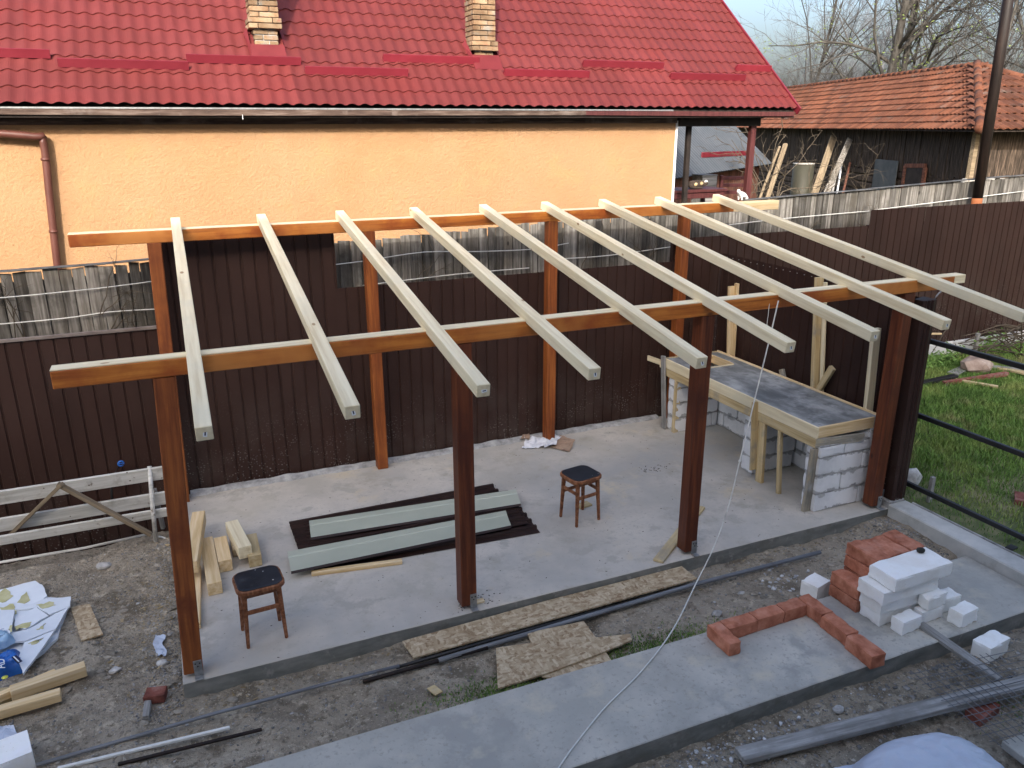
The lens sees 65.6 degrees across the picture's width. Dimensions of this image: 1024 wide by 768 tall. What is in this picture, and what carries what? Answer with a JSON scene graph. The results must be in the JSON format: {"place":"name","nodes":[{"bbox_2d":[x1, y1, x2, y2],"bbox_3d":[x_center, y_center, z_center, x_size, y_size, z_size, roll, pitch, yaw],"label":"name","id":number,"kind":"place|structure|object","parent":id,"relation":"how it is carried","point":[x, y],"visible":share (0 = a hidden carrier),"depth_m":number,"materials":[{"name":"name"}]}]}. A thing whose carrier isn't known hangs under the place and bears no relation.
{"place":"outdoors","nodes":[
{"label":"outdoors","id":0,"kind":"place"},
{"bbox_2d":[0,515,1023,767],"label":"ground","id":1,"kind":"structure","parent":0,"point":[334,725],"depth_m":6.01,"materials":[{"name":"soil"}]},
{"bbox_2d":[0,628,27,680],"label":"bag","id":2,"kind":"object","parent":1,"relation":"on","point":[10,660],"visible":0.98,"depth_m":6.12,"materials":[{"name":"plastic"}]},
{"bbox_2d":[0,730,35,767],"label":"white block","id":3,"kind":"object","parent":1,"relation":"on","point":[16,751],"depth_m":5.16,"materials":[{"name":"concrete"}]},
{"bbox_2d":[0,688,61,718],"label":"timber offcut","id":4,"kind":"object","parent":1,"relation":"on","point":[29,703],"visible":1,"depth_m":5.68,"materials":[{"name":"brown wood"}]},
{"bbox_2d":[0,597,66,658],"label":"foam sheet","id":5,"kind":"object","parent":1,"relation":"on","point":[49,644],"visible":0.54,"depth_m":6.44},
{"bbox_2d":[0,581,47,603],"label":"foam sheet","id":6,"kind":"object","parent":5,"relation":"on","point":[31,592],"visible":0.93,"depth_m":7.07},
{"bbox_2d":[0,602,29,620],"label":"foam sheet","id":7,"kind":"object","parent":6,"relation":"on","point":[10,606],"visible":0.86,"depth_m":6.85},
{"bbox_2d":[0,610,14,633],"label":"foam sheet","id":8,"kind":"object","parent":7,"relation":"on","point":[6,619],"visible":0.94,"depth_m":6.61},
{"bbox_2d":[14,607,48,629],"bbox_3d":[-4.053,1.977,6.663,0.254,0.016,0.238,12,22,34],"label":"foam sheet","id":9,"kind":"object","parent":7,"relation":"on","point":[34,616],"visible":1,"depth_m":6.68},
{"bbox_2d":[16,596,70,615],"bbox_3d":[-4.026,1.922,6.824,0.423,0.020,0.288,-8,20,-22],"label":"foam sheet","id":10,"kind":"object","parent":7,"relation":"on","point":[50,606],"visible":1,"depth_m":6.84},
{"bbox_2d":[19,630,54,675],"bbox_3d":[-3.799,2.111,6.241,0.174,0.022,0.546,-3,18,-7],"label":"foam sheet","id":11,"kind":"object","parent":5,"relation":"on","point":[31,650],"visible":0.96,"depth_m":6.27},
{"bbox_2d":[11,607,68,642],"bbox_3d":[-3.889,2.003,6.575,0.490,0.020,0.274,-17,24,-41],"label":"foam sheet","id":12,"kind":"object","parent":5,"relation":"on","point":[49,624],"visible":0.98,"depth_m":6.53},
{"bbox_2d":[9,661,87,700],"bbox_3d":[-3.430,2.199,5.887,0.489,0.090,0.085,-12,22,-33],"label":"timber offcut","id":13,"kind":"object","parent":1,"relation":"on","point":[46,681],"visible":0.92,"depth_m":5.86,"materials":[{"name":"brown wood"}]},
{"bbox_2d":[0,534,146,563],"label":"pipe","id":14,"kind":"object","parent":1,"relation":"on","point":[70,550],"visible":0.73,"depth_m":7.79,"materials":[{"name":"metal"}]},
{"bbox_2d":[0,466,166,544],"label":"fence panel","id":15,"kind":"object","parent":1,"relation":"on","point":[153,498],"visible":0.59,"depth_m":7.76,"materials":[{"name":"white paint"}]},
{"bbox_2d":[0,482,64,546],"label":"batten","id":16,"kind":"object","parent":15,"relation":"on","point":[37,507],"visible":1,"depth_m":7.49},
{"bbox_2d":[56,481,151,536],"bbox_3d":[-3.936,1.219,7.692,0.984,0.035,0.066,39,2,-26],"label":"batten","id":17,"kind":"object","parent":15,"relation":"on","point":[104,509],"visible":1,"depth_m":7.67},
{"bbox_2d":[71,604,102,641],"bbox_3d":[-3.609,2.009,6.737,0.161,0.014,0.581,-13,22,-33],"label":"osb piece","id":18,"kind":"object","parent":1,"relation":"on","point":[87,624],"visible":1,"depth_m":6.70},
{"bbox_2d":[57,726,229,767],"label":"timber strip","id":19,"kind":"object","parent":1,"relation":"on","point":[146,747],"visible":1,"depth_m":5.34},
{"bbox_2d":[143,685,167,703],"bbox_3d":[-2.609,2.277,5.818,0.150,0.074,0.112,-3,18,-9],"label":"brick","id":20,"kind":"object","parent":1,"relation":"on","point":[157,694],"visible":1,"depth_m":5.78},
{"bbox_2d":[118,728,261,765],"bbox_3d":[-2.161,2.448,5.365,0.906,0.022,0.025,-6,19,-21],"label":"timber strip","id":21,"kind":"object","parent":1,"relation":"on","point":[162,753],"visible":1,"depth_m":5.35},
{"bbox_2d":[36,664,399,766],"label":"pipe","id":22,"kind":"object","parent":1,"relation":"on","point":[83,751],"visible":1,"depth_m":5.61,"materials":[{"name":"grey metal"}]},
{"bbox_2d":[362,646,487,683],"bbox_3d":[-0.661,2.182,6.188,1.013,0.032,0.037,-8,20,-22],"label":"pipe","id":23,"kind":"object","parent":1,"relation":"on","point":[399,671],"visible":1,"depth_m":6.13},
{"bbox_2d":[78,538,838,739],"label":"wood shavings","id":24,"kind":"object","parent":1,"relation":"on","point":[233,694],"visible":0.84,"depth_m":6.73},
{"bbox_2d":[0,518,996,767],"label":"earth clods","id":25,"kind":"object","parent":1,"relation":"on","point":[103,674],"visible":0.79,"depth_m":6.11,"materials":[{"name":"soil"}]},
{"bbox_2d":[396,594,652,668],"bbox_3d":[0.178,2.037,6.608,2.364,0.028,0.038,-8,20,-23],"label":"pipe","id":26,"kind":"object","parent":1,"relation":"on","point":[465,647],"visible":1,"depth_m":6.44,"materials":[{"name":"metal"}]},
{"bbox_2d":[181,416,887,697],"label":"patio slab","id":27,"kind":"structure","parent":1,"relation":"on","point":[330,618],"depth_m":7.92,"materials":[{"name":"concrete"}]},
{"bbox_2d":[202,536,222,595],"bbox_3d":[-2.769,1.660,7.299,0.120,0.120,0.880,-8,20,-23],"label":"timber offcut","id":28,"kind":"object","parent":27,"relation":"on","point":[212,573],"visible":0.82,"depth_m":7.14,"materials":[{"name":"brown wood"}]},
{"bbox_2d":[190,511,205,572],"bbox_3d":[-2.981,1.474,7.475,0.120,0.120,1.007,-5,19,-16],"label":"timber offcut","id":29,"kind":"object","parent":28,"relation":"on","point":[197,525],"visible":0.7,"depth_m":7.48,"materials":[{"name":"brown wood"}]},
{"bbox_2d":[214,536,232,572],"bbox_3d":[-2.722,1.599,7.484,0.118,0.120,0.480,-8,20,-23],"label":"timber offcut","id":30,"kind":"object","parent":27,"relation":"on","point":[223,554],"visible":0.94,"depth_m":7.35,"materials":[{"name":"brown wood"}]},
{"bbox_2d":[230,541,237,556],"bbox_3d":[-2.659,1.556,7.688,0.110,0.080,0.330,-8,20,-22],"label":"timber offcut","id":31,"kind":"object","parent":27,"relation":"on","point":[234,552],"visible":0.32,"depth_m":7.54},
{"bbox_2d":[225,519,251,558],"bbox_3d":[-2.608,1.476,7.576,0.120,0.120,0.584,-10,21,-29],"label":"timber offcut","id":32,"kind":"object","parent":31,"relation":"on","point":[239,540],"visible":1,"depth_m":7.48,"materials":[{"name":"brown wood"}]},
{"bbox_2d":[246,533,261,567],"bbox_3d":[-2.461,1.577,7.550,0.115,0.120,0.440,-8,20,-21],"label":"timber offcut","id":33,"kind":"object","parent":27,"relation":"on","point":[255,558],"visible":0.76,"depth_m":7.39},
{"bbox_2d":[232,565,287,648],"bbox_3d":[-1.995,1.768,6.322,0.381,0.523,0.348,-8,20,-22],"label":"stool","id":34,"kind":"object","parent":27,"relation":"on","point":[256,582],"visible":1,"depth_m":6.21,"materials":[{"name":"brown wood"}]},
{"bbox_2d":[311,558,402,575],"bbox_3d":[-1.426,1.690,7.329,0.825,0.040,0.050,-5,19,-14],"label":"timber strip","id":35,"kind":"object","parent":27,"relation":"on","point":[347,568],"visible":1,"depth_m":7.31,"materials":[{"name":"brown wood"}]},
{"bbox_2d":[289,483,539,569],"bbox_3d":[-0.970,1.439,8.050,2.349,0.054,1.163,-8,20,-22],"label":"roof sheet pile","id":36,"kind":"object","parent":27,"relation":"on","point":[521,523],"visible":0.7,"depth_m":7.98,"materials":[{"name":"brown metal"}]},
{"bbox_2d":[287,510,510,573],"bbox_3d":[-1.035,1.504,7.720,2.230,0.022,0.383,-8,20,-22],"label":"flashing","id":37,"kind":"object","parent":36,"relation":"on","point":[316,557],"visible":1,"depth_m":7.62,"materials":[{"name":"grey metal"}]},
{"bbox_2d":[309,489,520,539],"bbox_3d":[-0.957,1.341,8.252,2.242,0.022,0.371,-6,19,-18],"label":"flashing","id":38,"kind":"object","parent":36,"relation":"on","point":[362,522],"visible":1,"depth_m":8.18,"materials":[{"name":"grey metal"}]},
{"bbox_2d":[190,414,658,496],"bbox_3d":[-0.761,0.836,9.943,6.100,0.055,0.144,-8,20,-22],"label":"mortar fillet","id":39,"kind":"object","parent":27,"relation":"on","point":[302,475],"visible":0.92,"depth_m":9.66,"materials":[{"name":"concrete"}]},
{"bbox_2d":[50,194,1023,681],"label":"pergola","id":40,"kind":"object","parent":27,"relation":"on","point":[450,342],"visible":0.99,"depth_m":6.93,"materials":[{"name":"brown wood"}]},
{"bbox_2d":[558,301,778,767],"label":"cord","id":41,"kind":"object","parent":40,"relation":"hanging from","point":[628,684],"visible":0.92,"depth_m":7.09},
{"bbox_2d":[559,465,601,527],"bbox_3d":[0.703,1.150,8.186,0.360,0.523,0.340,-12,21,-31],"label":"stool","id":42,"kind":"object","parent":27,"relation":"on","point":[579,476],"visible":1,"depth_m":8.09,"materials":[{"name":"brown wood"}]},
{"bbox_2d":[653,506,704,563],"bbox_3d":[1.688,1.483,7.949,0.100,0.028,1.282,10,21,29],"label":"timber strip","id":43,"kind":"object","parent":27,"relation":"on","point":[666,550],"visible":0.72,"depth_m":7.63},
{"bbox_2d":[647,277,880,511],"bbox_3d":[2.939,-0.194,9.529,1.066,2.236,3.133,-8,20,-22],"label":"formwork","id":44,"kind":"object","parent":27,"relation":"on","point":[764,415],"visible":0.77,"depth_m":8.97,"materials":[{"name":"brown wood"}]},
{"bbox_2d":[667,352,875,511],"bbox_3d":[2.975,0.456,9.601,0.843,0.939,2.825,-8,20,-22],"label":"counter","id":45,"kind":"object","parent":27,"relation":"on","point":[840,474],"visible":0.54,"depth_m":9.02,"materials":[{"name":"concrete"}]},
{"bbox_2d":[402,566,696,658],"bbox_3d":[0.400,1.931,6.859,2.731,0.014,0.258,-8,20,-23],"label":"osb strip","id":46,"kind":"object","parent":1,"relation":"on","point":[491,626],"visible":1,"depth_m":6.78,"materials":[{"name":"wood"}]},
{"bbox_2d":[496,621,631,689],"bbox_3d":[0.361,2.110,6.359,1.244,0.014,0.530,-8,20,-22],"label":"osb piece","id":47,"kind":"object","parent":1,"relation":"on","point":[543,652],"visible":1,"depth_m":6.30,"materials":[{"name":"wood"}]},
{"bbox_2d":[542,652,610,678],"bbox_3d":[0.511,2.202,6.136,0.592,0.014,0.194,-8,20,-22],"label":"osb piece","id":48,"kind":"object","parent":1,"relation":"on","point":[600,658],"visible":0.47,"depth_m":6.17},
{"bbox_2d":[438,550,821,662],"bbox_3d":[1.212,1.899,7.018,3.950,0.040,0.084,-8,20,-23],"label":"pipe","id":49,"kind":"object","parent":1,"relation":"on","point":[621,606],"visible":1,"depth_m":6.95,"materials":[{"name":"grey metal"}]},
{"bbox_2d":[376,602,1023,733],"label":"grass tufts","id":50,"kind":"object","parent":1,"relation":"on","point":[651,645],"visible":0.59,"depth_m":6.32,"materials":[{"name":"plant"}]},
{"bbox_2d":[679,565,874,767],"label":"white rubble","id":51,"kind":"object","parent":1,"relation":"on","point":[696,751],"visible":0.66,"depth_m":5.70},
{"bbox_2d":[800,572,830,599],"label":"white block","id":52,"kind":"object","parent":1,"relation":"on","point":[815,585],"depth_m":7.10,"materials":[{"name":"concrete"}]},
{"bbox_2d":[735,675,1023,764],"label":"pipe","id":53,"kind":"object","parent":1,"relation":"on","point":[761,750],"visible":1,"depth_m":5.58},
{"bbox_2d":[835,732,1003,767],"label":"plastic heap","id":54,"kind":"object","parent":1,"relation":"on","point":[936,750],"visible":1,"depth_m":5.08,"materials":[{"name":"plastic"}]},
{"bbox_2d":[881,489,1023,585],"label":"kerb","id":55,"kind":"structure","parent":1,"relation":"on","point":[959,541],"depth_m":7.78,"materials":[{"name":"concrete"}]},
{"bbox_2d":[715,253,936,500],"bbox_3d":[3.476,-0.268,9.607,0.205,2.162,3.338,-8,20,-22],"label":"metal screen","id":56,"kind":"object","parent":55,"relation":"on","point":[846,354],"visible":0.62,"depth_m":8.99,"materials":[{"name":"brown metal"}]},
{"bbox_2d":[910,650,1023,746],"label":"wire mesh","id":57,"kind":"object","parent":1,"relation":"on","point":[980,693],"visible":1,"depth_m":5.83,"materials":[{"name":"grey metal"}]},
{"bbox_2d":[965,701,999,726],"bbox_3d":[3.439,2.394,5.810,0.267,0.081,0.125,-12,21,-31],"label":"brick","id":58,"kind":"object","parent":1,"relation":"on","point":[979,716],"visible":0.58,"depth_m":5.76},
{"bbox_2d":[970,630,1009,663],"bbox_3d":[3.876,2.126,6.437,0.283,0.152,0.152,-11,21,-30],"label":"white block","id":59,"kind":"object","parent":1,"relation":"on","point":[991,642],"depth_m":6.39,"materials":[{"name":"concrete"}]},
{"bbox_2d":[1001,734,1023,764],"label":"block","id":60,"kind":"object","parent":1,"relation":"on","point":[1015,749],"visible":1,"depth_m":5.37,"materials":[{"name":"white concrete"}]},
{"bbox_2d":[246,556,1023,767],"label":"path","id":61,"kind":"structure","parent":0,"point":[676,695],"depth_m":5.76,"materials":[{"name":"grey concrete"}]},
{"bbox_2d":[707,621,740,655],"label":"red block","id":62,"kind":"object","parent":61,"relation":"on","point":[721,636],"depth_m":6.26,"materials":[{"name":"brick"}]},
{"bbox_2d":[720,613,757,637],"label":"red block","id":63,"kind":"object","parent":61,"relation":"on","point":[742,625],"depth_m":6.43,"materials":[{"name":"brick"}]},
{"bbox_2d":[748,605,784,631],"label":"red block","id":64,"kind":"object","parent":61,"relation":"on","point":[766,617],"depth_m":6.54,"materials":[{"name":"brick"}]},
{"bbox_2d":[776,597,806,622],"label":"red block","id":65,"kind":"object","parent":61,"relation":"on","point":[794,608],"depth_m":6.64,"materials":[{"name":"brick"}]},
{"bbox_2d":[799,594,832,625],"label":"red block","id":66,"kind":"object","parent":61,"relation":"on","point":[816,610],"depth_m":6.64,"materials":[{"name":"brick"}]},
{"bbox_2d":[820,612,858,645],"bbox_3d":[2.647,1.984,6.433,0.127,0.118,0.287,-7,19,-20],"label":"red block","id":67,"kind":"object","parent":61,"relation":"on","point":[833,624],"depth_m":6.41,"materials":[{"name":"brick"}]},
{"bbox_2d":[829,584,859,612],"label":"red block","id":68,"kind":"object","parent":61,"relation":"on","point":[845,599],"depth_m":6.83,"materials":[{"name":"brick"}]},
{"bbox_2d":[830,569,860,599],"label":"red block","id":69,"kind":"object","parent":68,"relation":"on","point":[845,581],"depth_m":6.83,"materials":[{"name":"brick"}]},
{"bbox_2d":[844,634,885,668],"bbox_3d":[2.742,2.070,6.169,0.142,0.118,0.281,-6,19,-18],"label":"red block","id":70,"kind":"object","parent":61,"relation":"on","point":[866,652],"depth_m":6.11,"materials":[{"name":"brick"}]},
{"bbox_2d":[859,602,919,626],"bbox_3d":[3.259,1.878,6.739,0.607,0.124,0.217,-8,20,-22],"label":"white block","id":71,"kind":"object","parent":61,"relation":"on","point":[874,617],"depth_m":6.59,"materials":[{"name":"concrete"}]},
{"bbox_2d":[859,593,918,614],"bbox_3d":[3.262,1.766,6.694,0.646,0.117,0.229,-8,20,-21],"label":"white block","id":72,"kind":"object","parent":71,"relation":"on","point":[876,607],"depth_m":6.56,"materials":[{"name":"concrete"}]},
{"bbox_2d":[857,575,938,605],"bbox_3d":[3.219,1.662,6.622,0.632,0.123,0.266,-8,20,-22],"label":"white block","id":73,"kind":"object","parent":72,"relation":"on","point":[875,590],"depth_m":6.50,"materials":[{"name":"concrete"}]},
{"bbox_2d":[868,547,952,591],"bbox_3d":[3.310,1.537,6.599,0.652,0.124,0.277,-8,20,-23],"label":"white block","id":74,"kind":"object","parent":73,"relation":"on","point":[905,571],"depth_m":6.52,"materials":[{"name":"concrete"}]},
{"bbox_2d":[890,609,921,635],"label":"white block","id":75,"kind":"object","parent":61,"relation":"on","point":[905,622],"depth_m":6.47,"materials":[{"name":"concrete"}]},
{"bbox_2d":[914,605,943,622],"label":"white block","id":76,"kind":"object","parent":61,"relation":"on","point":[932,614],"depth_m":6.60,"materials":[{"name":"concrete"}]},
{"bbox_2d":[918,588,947,610],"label":"white block","id":77,"kind":"object","parent":76,"relation":"on","point":[932,599],"depth_m":6.58,"materials":[{"name":"concrete"}]},
{"bbox_2d":[940,587,961,612],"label":"white block","id":78,"kind":"object","parent":61,"relation":"on","point":[953,597],"depth_m":6.75,"materials":[{"name":"concrete"}]},
{"bbox_2d":[919,622,1002,681],"bbox_3d":[3.524,2.108,6.278,0.085,0.031,0.685,-9,26,-26],"label":"board","id":79,"kind":"object","parent":61,"relation":"on","point":[953,647],"visible":0.92,"depth_m":6.26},
{"bbox_2d":[947,600,978,626],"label":"white block","id":80,"kind":"object","parent":61,"relation":"on","point":[963,613],"depth_m":6.56,"materials":[{"name":"concrete"}]},
{"bbox_2d":[674,186,727,201],"bbox_3d":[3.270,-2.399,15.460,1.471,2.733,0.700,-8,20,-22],"label":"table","id":81,"kind":"object","parent":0,"point":[703,193],"visible":0.27,"depth_m":14.85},
{"bbox_2d":[674,126,770,203],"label":"shed","id":82,"kind":"structure","parent":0,"point":[703,162],"depth_m":22.98,"materials":[{"name":"grey metal"}]},
{"bbox_2d":[765,143,787,199],"bbox_3d":[7.279,-5.626,22.180,0.130,2.749,0.120,11,-21,32],"label":"leaning board","id":83,"kind":"object","parent":82,"relation":"on","point":[776,170],"visible":0.58,"depth_m":22.26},
{"bbox_2d":[844,554,868,576],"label":"red block","id":84,"kind":"object","parent":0,"point":[856,566],"depth_m":6.88,"materials":[{"name":"brick"}]},
{"bbox_2d":[846,540,890,566],"bbox_3d":[3.070,1.474,6.851,0.157,0.116,0.342,-8,20,-22],"label":"red block","id":85,"kind":"object","parent":84,"relation":"on","point":[865,553],"depth_m":6.83,"materials":[{"name":"brick"}]},
{"bbox_2d":[723,0,1023,85],"label":"sky","id":86,"kind":"structure","parent":0,"point":[747,9],"materials":[{"name":"white"}]},
{"bbox_2d":[862,535,909,557],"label":"red block","id":87,"kind":"object","parent":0,"point":[885,545],"depth_m":6.89,"materials":[{"name":"brick"}]},
{"bbox_2d":[882,529,924,550],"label":"red block","id":88,"kind":"object","parent":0,"point":[902,539],"depth_m":6.99,"materials":[{"name":"brick"}]},
{"bbox_2d":[904,343,1023,555],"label":"lawn","id":89,"kind":"structure","parent":0,"point":[975,524],"depth_m":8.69,"materials":[{"name":"plant"}]},
{"bbox_2d":[906,339,1023,540],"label":"fence frame","id":90,"kind":"object","parent":89,"relation":"on","point":[990,442],"depth_m":7.85,"materials":[{"name":"black paint"}]},
{"bbox_2d":[960,355,993,373],"bbox_3d":[7.245,-0.271,12.396,0.706,0.345,0.429,-11,21,-30],"label":"rock","id":91,"kind":"object","parent":89,"relation":"on","point":[973,364],"visible":0.66,"depth_m":12.20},
{"bbox_2d":[932,322,1023,362],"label":"brush pile","id":92,"kind":"object","parent":89,"relation":"on","point":[1015,337],"visible":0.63,"depth_m":13.02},
{"bbox_3d":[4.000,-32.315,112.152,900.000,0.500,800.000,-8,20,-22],"label":"terrain","id":93,"kind":"structure","parent":0,"visible":0},
{"bbox_2d":[0,0,800,282],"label":"house","id":94,"kind":"structure","parent":93,"relation":"on","point":[131,114],"depth_m":11.46,"materials":[{"name":"yellow paint"}]},
{"bbox_2d":[0,201,1023,564],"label":"metal fence","id":95,"kind":"object","parent":93,"relation":"on","point":[268,421],"visible":0.52,"depth_m":9.22,"materials":[{"name":"brown metal"}]},
{"bbox_2d":[0,174,1023,444],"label":"wooden fence","id":96,"kind":"object","parent":93,"relation":"on","point":[478,244],"visible":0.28,"depth_m":9.85,"materials":[{"name":"grey wood"}]},
{"bbox_2d":[691,174,717,202],"bbox_3d":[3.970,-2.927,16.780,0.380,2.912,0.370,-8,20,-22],"label":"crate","id":97,"kind":"object","parent":93,"relation":"on","point":[711,179],"visible":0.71,"depth_m":16.26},
{"bbox_2d":[698,118,833,198],"bbox_3d":[7.099,-6.439,22.012,3.710,3.130,2.568,6,19,18],"label":"dry bush","id":98,"kind":"object","parent":93,"relation":"on","point":[767,188],"visible":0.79,"depth_m":22.19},
{"bbox_2d":[789,163,814,200],"bbox_3d":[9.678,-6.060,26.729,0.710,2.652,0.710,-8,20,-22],"label":"drum","id":99,"kind":"object","parent":93,"relation":"on","point":[801,177],"visible":0.39,"depth_m":26.22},
{"bbox_2d":[758,1,907,84],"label":"tree","id":100,"kind":"object","parent":93,"relation":"on","point":[818,45],"visible":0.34,"depth_m":50.46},
{"bbox_2d":[809,24,901,82],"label":"shrub","id":101,"kind":"object","parent":93,"relation":"on","point":[832,77],"visible":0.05,"depth_m":41.46,"materials":[{"name":"brown plant"}]},
{"bbox_2d":[777,0,957,82],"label":"tree","id":102,"kind":"object","parent":93,"relation":"on","point":[837,20],"visible":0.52,"depth_m":43.82,"materials":[{"name":"grey plant"}]},
{"bbox_2d":[734,0,1023,91],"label":"tree","id":103,"kind":"object","parent":93,"relation":"on","point":[900,43],"visible":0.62,"depth_m":35.92,"materials":[{"name":"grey plant"}]},
{"bbox_2d":[736,59,1023,199],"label":"barn","id":104,"kind":"structure","parent":93,"relation":"on","point":[924,125],"depth_m":25.37,"materials":[{"name":"ceramic"}]},
{"bbox_2d":[812,135,836,192],"bbox_3d":[10.969,-7.258,28.399,0.250,4.648,0.054,26,-25,0],"label":"leaning board","id":105,"kind":"object","parent":104,"relation":"on","point":[827,153],"visible":0.5,"depth_m":28.77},
{"bbox_2d":[824,137,852,191],"bbox_3d":[10.917,-6.972,27.065,0.200,0.050,4.377,31,64,0],"label":"leaning board","id":106,"kind":"object","parent":104,"relation":"on","point":[844,151],"visible":0.52,"depth_m":27.45,"materials":[{"name":"grey wood"}]},
{"bbox_2d":[904,168,922,186],"bbox_3d":[12.059,-5.882,23.944,0.050,1.312,0.926,-1,18,-1],"label":"door","id":107,"kind":"structure","parent":104,"relation":"in","point":[913,175],"depth_m":23.80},
{"bbox_2d":[805,0,959,79],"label":"tree","id":108,"kind":"object","parent":93,"relation":"on","point":[866,52],"visible":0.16,"depth_m":54.46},
{"bbox_2d":[838,0,994,69],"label":"tree","id":109,"kind":"object","parent":93,"relation":"on","point":[915,27],"visible":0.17,"depth_m":58.04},
{"bbox_2d":[888,0,1023,72],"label":"tree","id":110,"kind":"object","parent":93,"relation":"on","point":[1015,10],"visible":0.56,"depth_m":32.16,"materials":[{"name":"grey plant"}]},
{"bbox_2d":[910,0,1023,69],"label":"tree","id":111,"kind":"object","parent":93,"relation":"on","point":[1016,34],"visible":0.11,"depth_m":49.58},
{"bbox_2d":[919,0,1023,69],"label":"tree","id":112,"kind":"object","parent":93,"relation":"on","point":[1022,31],"visible":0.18,"depth_m":39.14,"materials":[{"name":"brown plant"}]},
{"bbox_2d":[971,0,1013,203],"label":"pole","id":113,"kind":"object","parent":93,"relation":"on","point":[993,92],"visible":0.6,"depth_m":12.27,"materials":[{"name":"wood"}]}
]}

